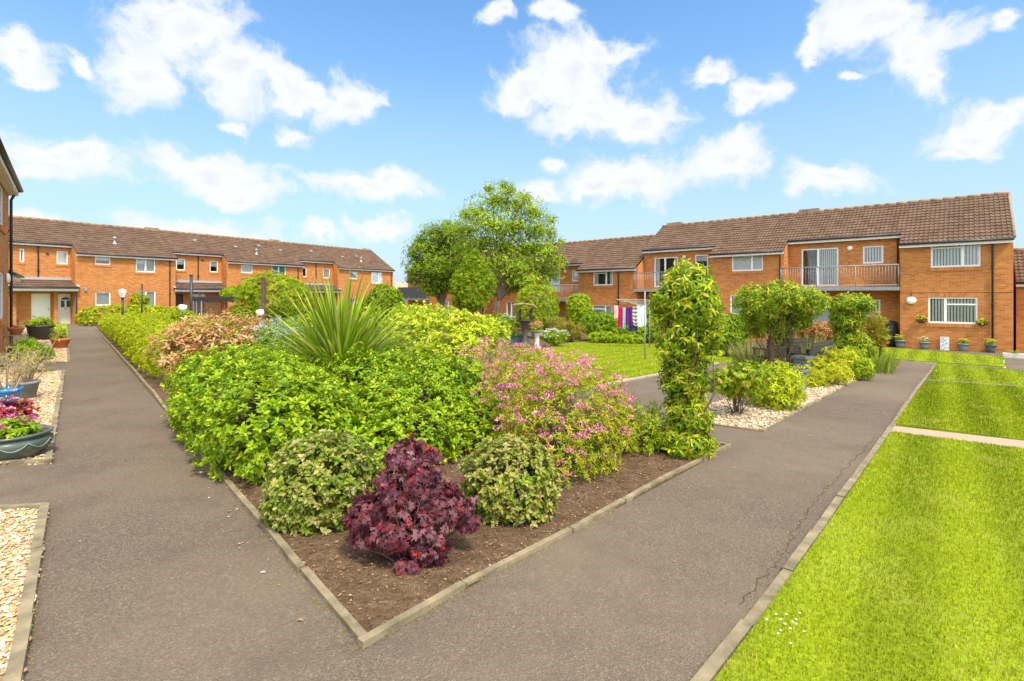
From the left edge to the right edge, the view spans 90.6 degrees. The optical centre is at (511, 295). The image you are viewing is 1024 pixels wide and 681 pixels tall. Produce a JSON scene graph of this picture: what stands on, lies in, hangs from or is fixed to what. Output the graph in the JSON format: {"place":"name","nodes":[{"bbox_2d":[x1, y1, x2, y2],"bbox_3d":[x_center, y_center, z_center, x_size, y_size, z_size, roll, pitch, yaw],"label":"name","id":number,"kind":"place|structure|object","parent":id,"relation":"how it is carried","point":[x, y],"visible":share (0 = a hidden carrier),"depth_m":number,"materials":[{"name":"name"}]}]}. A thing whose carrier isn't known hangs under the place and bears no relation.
{"place":"outdoors","nodes":[
{"label":"outdoors","id":0,"kind":"place"},
{"bbox_2d":[0,508,49,680],"bbox_3d":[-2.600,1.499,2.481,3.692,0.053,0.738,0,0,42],"label":"gravel","id":1,"kind":"structure","parent":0,"point":[5,648],"depth_m":2.82,"materials":[{"name":"beige gravel"}]},
{"bbox_2d":[0,502,48,680],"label":"gravel edging","id":2,"kind":"object","parent":1,"relation":"on","point":[16,663],"visible":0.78,"depth_m":2.48,"materials":[{"name":"concrete"}]},
{"bbox_2d":[0,370,65,464],"bbox_3d":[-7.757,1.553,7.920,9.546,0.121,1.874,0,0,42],"label":"gravel","id":3,"kind":"structure","parent":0,"point":[49,383],"depth_m":8.06,"materials":[{"name":"beige gravel"}]},
{"bbox_2d":[0,413,53,460],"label":"bowl planter","id":4,"kind":"object","parent":3,"relation":"on","point":[22,436],"visible":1,"depth_m":4.74,"materials":[{"name":"grey ceramic"}]},
{"bbox_2d":[0,389,40,421],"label":"flowers","id":5,"kind":"object","parent":4,"relation":"in","point":[9,407],"visible":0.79,"depth_m":5.75,"materials":[{"name":"pink plant"}]},
{"bbox_2d":[0,345,58,405],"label":"flower pot","id":6,"kind":"object","parent":3,"relation":"on","point":[4,391],"visible":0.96,"depth_m":7.08,"materials":[{"name":"ceramic"}]},
{"bbox_2d":[0,338,59,398],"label":"flower pot","id":7,"kind":"object","parent":3,"relation":"on","point":[30,384],"visible":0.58,"depth_m":7.66,"materials":[{"name":"ceramic"}]},
{"bbox_2d":[5,335,56,371],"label":"fern shrub","id":8,"kind":"object","parent":3,"relation":"on","point":[30,343],"visible":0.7,"depth_m":10.41,"materials":[{"name":"green plant"}]},
{"bbox_2d":[0,370,64,465],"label":"gravel edging","id":9,"kind":"object","parent":3,"relation":"on","point":[47,459],"visible":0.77,"depth_m":5.01,"materials":[{"name":"concrete"}]},
{"bbox_2d":[0,329,66,361],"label":"gravel bed","id":10,"kind":"object","parent":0,"point":[56,350],"visible":0.1,"depth_m":15.14,"materials":[{"name":"beige gravel"}]},
{"bbox_2d":[22,316,55,339],"bbox_3d":[-18.181,1.232,19.507,0.937,0.956,1.097,0,0,0],"label":"barrel planter","id":11,"kind":"object","parent":10,"relation":"on","point":[38,329],"visible":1,"depth_m":19.28,"materials":[{"name":"plastic"}]},
{"bbox_2d":[48,322,70,347],"bbox_3d":[-14.456,1.260,16.212,0.564,0.850,0.605,0,0,0],"label":"flower pot","id":12,"kind":"object","parent":10,"relation":"on","point":[63,342],"visible":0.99,"depth_m":16.10,"materials":[{"name":"ceramic"}]},
{"bbox_2d":[74,303,189,325],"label":"hedge","id":13,"kind":"object","parent":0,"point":[86,317],"visible":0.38,"depth_m":31.64,"materials":[{"name":"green plant"}]},
{"bbox_2d":[129,292,149,310],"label":"yellow shrub","id":14,"kind":"object","parent":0,"point":[135,298],"visible":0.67,"depth_m":35.73,"materials":[{"name":"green plant"}]},
{"bbox_2d":[95,326,721,631],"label":"garden soil","id":15,"kind":"structure","parent":0,"point":[369,597],"depth_m":3.25,"materials":[{"name":"brown soil"}]},
{"bbox_2d":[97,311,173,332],"bbox_3d":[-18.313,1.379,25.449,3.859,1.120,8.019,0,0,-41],"label":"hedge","id":16,"kind":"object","parent":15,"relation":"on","point":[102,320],"visible":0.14,"depth_m":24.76,"materials":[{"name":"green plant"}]},
{"bbox_2d":[104,313,203,341],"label":"hedge","id":17,"kind":"object","parent":15,"relation":"on","point":[109,324],"visible":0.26,"depth_m":19.37,"materials":[{"name":"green plant"}]},
{"bbox_2d":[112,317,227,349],"bbox_3d":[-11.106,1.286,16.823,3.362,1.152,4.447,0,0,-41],"label":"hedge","id":18,"kind":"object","parent":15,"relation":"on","point":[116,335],"visible":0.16,"depth_m":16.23,"materials":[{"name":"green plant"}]},
{"bbox_2d":[120,319,273,378],"bbox_3d":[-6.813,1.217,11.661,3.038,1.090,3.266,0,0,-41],"label":"hedge","id":19,"kind":"object","parent":15,"relation":"on","point":[146,362],"visible":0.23,"depth_m":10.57,"materials":[{"name":"green plant"}]},
{"bbox_2d":[141,308,277,380],"bbox_3d":[-5.606,0.964,9.545,2.335,1.475,2.035,0,0,0],"label":"photinia","id":20,"kind":"object","parent":15,"relation":"on","point":[172,345],"visible":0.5,"depth_m":9.13,"materials":[{"name":"orange plant"}]},
{"bbox_2d":[193,297,256,327],"bbox_3d":[-15.787,1.070,28.000,2.900,2.000,1.960,0,0,-17],"label":"pergola","id":21,"kind":"object","parent":15,"relation":"on","point":[205,299],"visible":0.45,"depth_m":26.92,"materials":[{"name":"black wood"}]},
{"bbox_2d":[228,302,253,339],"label":"shrub","id":22,"kind":"object","parent":15,"relation":"on","point":[243,311],"visible":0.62,"depth_m":13.87,"materials":[{"name":"green plant"}]},
{"bbox_2d":[159,343,365,485],"bbox_3d":[-2.874,1.133,5.744,1.693,1.038,3.910,0,0,-41],"label":"evergreen shrub","id":23,"kind":"object","parent":15,"relation":"on","point":[192,400],"visible":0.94,"depth_m":4.71,"materials":[{"name":"green plant"}]},
{"bbox_2d":[261,275,265,325],"bbox_3d":[-6.626,0.645,13.500,0.110,2.394,0.110,0,0,0],"label":"post","id":24,"kind":"object","parent":15,"relation":"on","point":[263,289],"visible":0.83,"depth_m":13.45,"materials":[{"name":"brown wood"}]},
{"bbox_2d":[233,269,315,324],"bbox_3d":[-10.181,0.394,21.925,3.370,3.104,2.717,0,0,0],"label":"domed shrub","id":25,"kind":"object","parent":15,"relation":"on","point":[248,290],"visible":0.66,"depth_m":21.28,"materials":[{"name":"green plant"}]},
{"bbox_2d":[250,315,312,358],"bbox_3d":[-4.015,1.038,8.986,0.998,1.350,1.873,0,0,-37],"label":"ceanothus","id":26,"kind":"object","parent":15,"relation":"on","point":[265,333],"visible":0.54,"depth_m":8.90,"materials":[{"name":"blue plant"}]},
{"bbox_2d":[257,428,381,536],"bbox_3d":[-1.329,1.281,3.551,0.806,0.668,0.758,0,0,0],"label":"variegated shrub","id":27,"kind":"object","parent":15,"relation":"on","point":[310,481],"visible":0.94,"depth_m":3.33,"materials":[{"name":"green plant"}]},
{"bbox_2d":[234,265,457,418],"bbox_3d":[-2.591,0.737,7.608,3.675,2.407,3.483,0,0,0],"label":"cordyline","id":28,"kind":"object","parent":15,"relation":"on","point":[338,330],"visible":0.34,"depth_m":7.23,"materials":[{"name":"green plant"}]},
{"bbox_2d":[299,345,520,477],"bbox_3d":[-1.219,1.184,6.100,2.532,1.030,3.101,0,0,-35],"label":"evergreen shrub","id":29,"kind":"object","parent":15,"relation":"on","point":[377,409],"visible":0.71,"depth_m":5.47,"materials":[{"name":"green plant"}]},
{"bbox_2d":[342,433,481,575],"bbox_3d":[-0.592,1.228,3.064,0.835,0.758,0.634,0,0,0],"label":"heuchera","id":30,"kind":"object","parent":15,"relation":"on","point":[372,521],"visible":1,"depth_m":2.96,"materials":[{"name":"purple plant"}]},
{"bbox_2d":[384,308,441,337],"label":"green shrub","id":31,"kind":"object","parent":15,"relation":"on","point":[398,311],"visible":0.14,"depth_m":16.57,"materials":[{"name":"green plant"}]},
{"bbox_2d":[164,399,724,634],"bbox_3d":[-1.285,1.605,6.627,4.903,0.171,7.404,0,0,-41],"label":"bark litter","id":32,"kind":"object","parent":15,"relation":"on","point":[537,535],"visible":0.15,"depth_m":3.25,"materials":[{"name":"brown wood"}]},
{"bbox_2d":[378,299,511,378],"bbox_3d":[-1.335,0.924,10.508,2.703,1.729,3.085,0,0,0],"label":"euonymus","id":33,"kind":"object","parent":15,"relation":"on","point":[483,328],"visible":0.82,"depth_m":9.82,"materials":[{"name":"green plant"}]},
{"bbox_2d":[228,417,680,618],"bbox_3d":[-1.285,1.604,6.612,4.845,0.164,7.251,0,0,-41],"label":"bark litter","id":34,"kind":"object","parent":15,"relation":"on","point":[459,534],"visible":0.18,"depth_m":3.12,"materials":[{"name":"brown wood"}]},
{"bbox_2d":[456,433,562,528],"bbox_3d":[-0.021,1.332,3.741,0.796,0.621,0.784,0,0,0],"label":"variegated shrub","id":35,"kind":"object","parent":15,"relation":"on","point":[538,492],"visible":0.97,"depth_m":3.51,"materials":[{"name":"green plant"}]},
{"bbox_2d":[454,336,587,400],"bbox_3d":[0.092,1.175,7.752,1.987,1.161,2.494,0,0,0],"label":"spiraea","id":36,"kind":"object","parent":15,"relation":"on","point":[494,352],"visible":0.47,"depth_m":7.55,"materials":[{"name":"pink plant"}]},
{"bbox_2d":[358,443,732,648],"bbox_3d":[0.876,1.642,3.957,0.076,0.251,4.637,0,0,42],"label":"bed edging","id":37,"kind":"object","parent":15,"relation":"on","point":[396,622],"visible":0.39,"depth_m":2.90,"materials":[{"name":"concrete"}]},
{"bbox_2d":[470,347,635,488],"bbox_3d":[0.476,1.101,5.291,1.687,1.157,2.220,0,0,-23],"label":"spiraea","id":38,"kind":"object","parent":15,"relation":"on","point":[556,400],"visible":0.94,"depth_m":4.82,"materials":[{"name":"pink plant"}]},
{"bbox_2d":[556,436,617,479],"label":"ferny plant","id":39,"kind":"object","parent":15,"relation":"on","point":[587,457],"visible":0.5,"depth_m":4.67,"materials":[{"name":"green plant"}]},
{"bbox_2d":[552,383,644,474],"bbox_3d":[0.891,1.314,5.163,0.777,0.782,1.384,0,0,31],"label":"spiraea","id":40,"kind":"object","parent":15,"relation":"on","point":[620,448],"visible":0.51,"depth_m":5.15,"materials":[{"name":"green plant"}]},
{"bbox_2d":[605,399,670,456],"bbox_3d":[1.485,1.428,5.605,1.083,0.571,0.722,0,0,-38],"label":"fine shrub","id":41,"kind":"object","parent":15,"relation":"on","point":[651,422],"visible":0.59,"depth_m":5.41,"materials":[{"name":"green plant"}]},
{"bbox_2d":[646,255,728,459],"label":"climber column","id":42,"kind":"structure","parent":15,"relation":"on","point":[686,309],"depth_m":5.21,"materials":[{"name":"green plant"}]},
{"bbox_2d":[0,322,1023,680],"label":"path","id":43,"kind":"structure","parent":0,"point":[158,570],"depth_m":2.90,"materials":[{"name":"grey asphalt"}]},
{"bbox_2d":[93,325,371,643],"bbox_3d":[-13.577,1.750,17.168,0.095,0.461,39.516,0,0,-41],"label":"bed edging","id":44,"kind":"object","parent":43,"relation":"on","point":[326,595],"visible":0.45,"depth_m":2.95,"materials":[{"name":"concrete"}]},
{"bbox_2d":[740,441,872,604],"bbox_3d":[2.795,1.661,4.410,0.096,0.152,4.860,0,0,42],"label":"path crack","id":45,"kind":"object","parent":43,"relation":"on","point":[743,601],"visible":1,"depth_m":3.29,"materials":[{"name":"black asphalt"}]},
{"bbox_2d":[690,362,936,680],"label":"lawn edging","id":46,"kind":"object","parent":43,"relation":"on","point":[711,667],"visible":0.56,"depth_m":2.82,"materials":[{"name":"concrete"}]},
{"bbox_2d":[863,309,891,360],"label":"red tinged shrub","id":47,"kind":"object","parent":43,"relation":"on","point":[881,337],"visible":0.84,"depth_m":14.08,"materials":[{"name":"green plant"}]},
{"bbox_2d":[884,320,897,346],"bbox_3d":[17.872,1.806,23.856,0.570,1.260,0.644,0,0,0],"label":"water butt","id":48,"kind":"object","parent":43,"relation":"on","point":[893,326],"visible":0.66,"depth_m":23.65,"materials":[{"name":"plastic"}]},
{"bbox_2d":[891,426,1023,447],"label":"stepping slab","id":49,"kind":"structure","parent":43,"relation":"on","point":[986,439],"depth_m":6.21,"materials":[{"name":"beige concrete"}]},
{"bbox_2d":[0,0,1023,281],"label":"sky","id":50,"kind":"structure","parent":0,"point":[359,124],"materials":[{"name":"blue"}]},
{"bbox_2d":[371,329,786,353],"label":"back soil","id":51,"kind":"structure","parent":0,"point":[542,343],"depth_m":23.87,"materials":[{"name":"brown soil"}]},
{"bbox_2d":[361,283,404,319],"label":"domed shrub","id":52,"kind":"object","parent":51,"relation":"on","point":[396,298],"visible":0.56,"depth_m":29.33,"materials":[{"name":"green plant"}]},
{"bbox_2d":[447,249,497,333],"bbox_3d":[-1.618,0.043,21.027,2.099,4.059,2.109,0,0,0],"label":"conical shrub","id":53,"kind":"object","parent":51,"relation":"on","point":[462,296],"visible":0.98,"depth_m":20.64,"materials":[{"name":"green plant"}]},
{"bbox_2d":[445,177,569,314],"bbox_3d":[-0.283,-2.600,33.001,8.229,10.107,5.843,0,0,0],"label":"broadleaf tree","id":54,"kind":"object","parent":51,"relation":"on","point":[502,265],"visible":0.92,"depth_m":32.41,"materials":[{"name":"green plant"}]},
{"bbox_2d":[498,330,530,343],"bbox_3d":[0.099,1.755,21.520,1.400,0.614,1.064,0,0,0],"label":"box planter","id":55,"kind":"object","parent":51,"relation":"on","point":[516,336],"visible":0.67,"depth_m":21.18,"materials":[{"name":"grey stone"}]},
{"bbox_2d":[512,303,537,344],"bbox_3d":[0.539,1.181,21.000,1.040,1.750,0.788,0,0,0],"label":"bird bath","id":56,"kind":"object","parent":51,"relation":"on","point":[524,323],"visible":0.96,"depth_m":20.89,"materials":[{"name":"beige stone"}]},
{"bbox_2d":[514,283,559,336],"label":"clipped shrub","id":57,"kind":"object","parent":51,"relation":"on","point":[554,312],"visible":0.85,"depth_m":25.45,"materials":[{"name":"green plant"}]},
{"bbox_2d":[540,328,569,345],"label":"white flowering shrub","id":58,"kind":"object","parent":51,"relation":"on","point":[561,335],"visible":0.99,"depth_m":20.08,"materials":[{"name":"green plant"}]},
{"bbox_2d":[549,316,587,341],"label":"brownish shrub","id":59,"kind":"object","parent":51,"relation":"on","point":[568,326],"visible":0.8,"depth_m":23.40,"materials":[{"name":"green plant"}]},
{"bbox_2d":[565,292,592,338],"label":"clipped shrub","id":60,"kind":"object","parent":51,"relation":"on","point":[575,306],"visible":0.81,"depth_m":25.07,"materials":[{"name":"green plant"}]},
{"bbox_2d":[577,309,620,336],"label":"green shrub","id":61,"kind":"object","parent":51,"relation":"on","point":[588,320],"visible":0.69,"depth_m":24.08,"materials":[{"name":"green plant"}]},
{"bbox_2d":[604,308,662,342],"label":"green shrub","id":62,"kind":"object","parent":51,"relation":"on","point":[640,331],"visible":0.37,"depth_m":23.52,"materials":[{"name":"green plant"}]},
{"bbox_2d":[795,321,834,344],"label":"red leaved shrub","id":63,"kind":"object","parent":51,"relation":"on","point":[811,331],"visible":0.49,"depth_m":19.18,"materials":[{"name":"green plant"}]},
{"bbox_2d":[537,341,776,389],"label":"central lawn","id":64,"kind":"structure","parent":0,"point":[640,356],"depth_m":16.03,"materials":[{"name":"green plant"}]},
{"bbox_2d":[587,330,643,343],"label":"yellow shrub","id":65,"kind":"object","parent":64,"relation":"on","point":[608,337],"visible":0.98,"depth_m":22.53,"materials":[{"name":"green plant"}]},
{"bbox_2d":[709,313,750,355],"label":"green shrub","id":66,"kind":"object","parent":64,"relation":"on","point":[732,327],"visible":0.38,"depth_m":16.48,"materials":[{"name":"green plant"}]},
{"bbox_2d":[708,370,860,428],"bbox_3d":[6.335,1.901,10.940,1.434,0.388,11.175,0,0,42],"label":"gravel bed","id":67,"kind":"object","parent":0,"point":[717,421],"visible":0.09,"depth_m":7.55,"materials":[{"name":"beige gravel"}]},
{"bbox_2d":[709,359,774,413],"bbox_3d":[3.313,1.357,7.344,0.828,0.888,1.082,0,0,36],"label":"maple","id":68,"kind":"object","parent":67,"relation":"on","point":[739,380],"visible":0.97,"depth_m":7.19,"materials":[{"name":"green plant"}]},
{"bbox_2d":[724,337,767,365],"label":"grass clump","id":69,"kind":"object","parent":67,"relation":"on","point":[747,353],"visible":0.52,"depth_m":12.29,"materials":[{"name":"green plant"}]},
{"bbox_2d":[746,360,807,411],"bbox_3d":[4.218,1.433,8.130,1.095,0.792,1.263,0,0,0],"label":"golden shrub","id":70,"kind":"object","parent":67,"relation":"on","point":[778,391],"visible":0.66,"depth_m":7.85,"materials":[{"name":"green plant"}]},
{"bbox_2d":[724,278,831,379],"bbox_3d":[5.825,0.803,11.047,2.115,2.372,1.785,0,0,0],"label":"small tree","id":71,"kind":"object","parent":67,"relation":"on","point":[789,305],"depth_m":10.99,"materials":[{"name":"green plant"}]},
{"bbox_2d":[751,338,812,370],"bbox_3d":[6.624,1.507,12.441,1.300,0.945,0.570,0,0,-14],"label":"bench","id":72,"kind":"object","parent":67,"relation":"on","point":[797,341],"visible":0.29,"depth_m":12.26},
{"bbox_2d":[709,372,869,431],"bbox_3d":[6.672,1.915,10.598,0.660,0.444,11.213,0,0,43],"label":"gravel edging","id":73,"kind":"object","parent":67,"relation":"on","point":[791,413],"visible":0.28,"depth_m":7.30,"materials":[{"name":"concrete"}]},
{"bbox_2d":[791,355,814,384],"bbox_3d":[6.088,1.577,10.600,0.320,0.638,0.320,0,0,-29],"label":"planter box","id":74,"kind":"object","parent":67,"relation":"on","point":[799,359],"visible":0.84,"depth_m":10.52,"materials":[{"name":"wood"}]},
{"bbox_2d":[787,340,833,367],"bbox_3d":[6.653,1.480,11.314,1.100,0.945,0.570,0,0,-38],"label":"bench","id":75,"kind":"object","parent":67,"relation":"on","point":[815,350],"visible":0.47,"depth_m":11.08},
{"bbox_2d":[790,346,857,387],"bbox_3d":[6.610,1.504,10.649,1.827,0.859,0.955,0,0,-38],"label":"euphorbia","id":76,"kind":"object","parent":67,"relation":"on","point":[817,375],"visible":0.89,"depth_m":10.46,"materials":[{"name":"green plant"}]},
{"bbox_2d":[825,291,879,361],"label":"climber column","id":77,"kind":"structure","parent":67,"relation":"on","point":[846,321],"depth_m":13.72,"materials":[{"name":"green plant"}]},
{"bbox_2d":[829,344,877,380],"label":"green shrub","id":78,"kind":"object","parent":67,"relation":"on","point":[863,364],"visible":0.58,"depth_m":11.54,"materials":[{"name":"green plant"}]},
{"bbox_2d":[859,349,904,373],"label":"grass clump","id":79,"kind":"object","parent":67,"relation":"on","point":[887,362],"visible":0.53,"depth_m":12.89,"materials":[{"name":"green plant"}]},
{"bbox_2d":[713,430,1023,680],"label":"lawn","id":80,"kind":"structure","parent":0,"point":[823,663],"depth_m":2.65,"materials":[{"name":"green plant"}]},
{"bbox_2d":[876,347,1005,367],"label":"lawn","id":81,"kind":"structure","parent":0,"point":[965,363],"depth_m":17.46,"materials":[{"name":"green plant"}]},
{"bbox_2d":[895,379,1023,440],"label":"lawn","id":82,"kind":"structure","parent":0,"point":[927,427],"depth_m":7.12,"materials":[{"name":"green plant"}]},
{"bbox_2d":[929,363,1023,385],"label":"lawn","id":83,"kind":"structure","parent":0,"point":[966,380],"depth_m":12.45,"materials":[{"name":"green plant"}]},
{"bbox_3d":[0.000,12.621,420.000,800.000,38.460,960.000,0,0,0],"label":"ground","id":84,"kind":"structure","parent":0,"visible":0},
{"bbox_2d":[0,138,23,355],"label":"brick flats","id":85,"kind":"structure","parent":84,"relation":"on","point":[10,184],"depth_m":14.49,"materials":[{"name":"orange brick"}]},
{"bbox_2d":[0,272,5,325],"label":"window","id":86,"kind":"structure","parent":85,"relation":"in","point":[3,321],"depth_m":14.35,"materials":[{"name":"white glass"}]},
{"bbox_2d":[13,215,394,324],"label":"brick flats","id":87,"kind":"structure","parent":84,"relation":"on","point":[68,270],"depth_m":37.64,"materials":[{"name":"orange brick"}]},
{"bbox_2d":[31,294,49,322],"bbox_3d":[-30.553,0.898,32.827,0.090,2.040,0.932,0,0,34],"label":"door","id":88,"kind":"structure","parent":87,"relation":"in","point":[40,303],"depth_m":32.82,"materials":[{"name":"white paint"}]},
{"bbox_2d":[55,251,68,266],"bbox_3d":[-29.969,-2.436,33.725,0.180,1.024,0.703,0,0,34],"label":"window","id":89,"kind":"structure","parent":87,"relation":"in","point":[62,256],"depth_m":33.76,"materials":[{"name":"white glass"}]},
{"bbox_2d":[58,294,70,323],"bbox_3d":[-29.862,0.898,33.866,0.090,2.040,0.871,0,0,34],"label":"door","id":90,"kind":"structure","parent":87,"relation":"in","point":[64,300],"depth_m":33.82,"materials":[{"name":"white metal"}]},
{"bbox_2d":[94,292,110,307],"bbox_3d":[-28.159,0.309,34.835,0.194,1.076,0.979,0,0,34],"label":"window","id":91,"kind":"structure","parent":87,"relation":"in","point":[101,298],"depth_m":34.84,"materials":[{"name":"white glass"}]},
{"bbox_2d":[135,259,155,274],"bbox_3d":[-26.755,-2.202,36.940,0.194,1.325,1.338,0,0,34],"label":"window","id":92,"kind":"structure","parent":87,"relation":"in","point":[143,266],"depth_m":36.93,"materials":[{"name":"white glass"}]},
{"bbox_2d":[400,215,481,327],"bbox_3d":[-5.450,-1.708,37.840,5.512,8.447,6.255,0,0,-33],"label":"broadleaf tree","id":93,"kind":"object","parent":84,"relation":"on","point":[434,246],"visible":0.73,"depth_m":37.02,"materials":[{"name":"green plant"}]},
{"bbox_2d":[398,234,655,333],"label":"brick flats","id":94,"kind":"structure","parent":84,"relation":"on","point":[599,272],"depth_m":35.72,"materials":[{"name":"orange brick"}]},
{"bbox_2d":[592,271,613,287],"bbox_3d":[6.112,-1.156,33.840,1.637,1.271,0.195,0,0,42],"label":"window","id":95,"kind":"structure","parent":94,"relation":"in","point":[606,285],"depth_m":33.75,"materials":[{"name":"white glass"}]},
{"bbox_2d":[633,191,1015,352],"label":"brick flats","id":96,"kind":"structure","parent":84,"relation":"on","point":[944,265],"depth_m":24.44,"materials":[{"name":"orange brick"}]},
{"bbox_2d":[654,257,677,286],"bbox_3d":[9.724,-1.474,31.859,1.566,1.861,0.125,0,0,42],"label":"patio door","id":97,"kind":"structure","parent":96,"relation":"in","point":[656,260],"depth_m":32.24,"materials":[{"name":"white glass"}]},
{"bbox_2d":[731,255,763,273],"bbox_3d":[12.902,-1.833,27.746,1.723,1.290,0.180,0,0,42],"label":"window","id":98,"kind":"structure","parent":96,"relation":"in","point":[753,264],"depth_m":27.79,"materials":[{"name":"white glass"}]},
{"bbox_2d":[802,247,837,285],"bbox_3d":[15.972,-1.464,26.260,1.662,1.963,0.120,0,0,42],"label":"patio door","id":99,"kind":"structure","parent":96,"relation":"in","point":[818,249],"depth_m":26.16,"materials":[{"name":"white glass"}]},
{"bbox_2d":[861,245,884,266],"bbox_3d":[17.634,-1.915,24.724,0.945,1.007,0.190,0,0,42],"label":"window","id":100,"kind":"structure","parent":96,"relation":"in","point":[881,247],"depth_m":24.77,"materials":[{"name":"white glass"}]},
{"bbox_2d":[926,292,979,327],"bbox_3d":[19.219,0.620,22.096,1.793,1.515,0.190,0,0,42],"label":"window","id":101,"kind":"structure","parent":96,"relation":"in","point":[945,296],"depth_m":22.08,"materials":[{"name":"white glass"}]},
{"bbox_2d":[929,244,982,270],"bbox_3d":[19.285,-1.742,22.037,1.752,1.317,0.190,0,0,42],"label":"window","id":102,"kind":"structure","parent":96,"relation":"in","point":[962,266],"depth_m":22.01,"materials":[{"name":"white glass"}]},
{"bbox_2d":[1013,248,1023,351],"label":"outbuilding","id":103,"kind":"structure","parent":84,"relation":"on","point":[1018,299],"depth_m":21.86,"materials":[{"name":"orange brick"}]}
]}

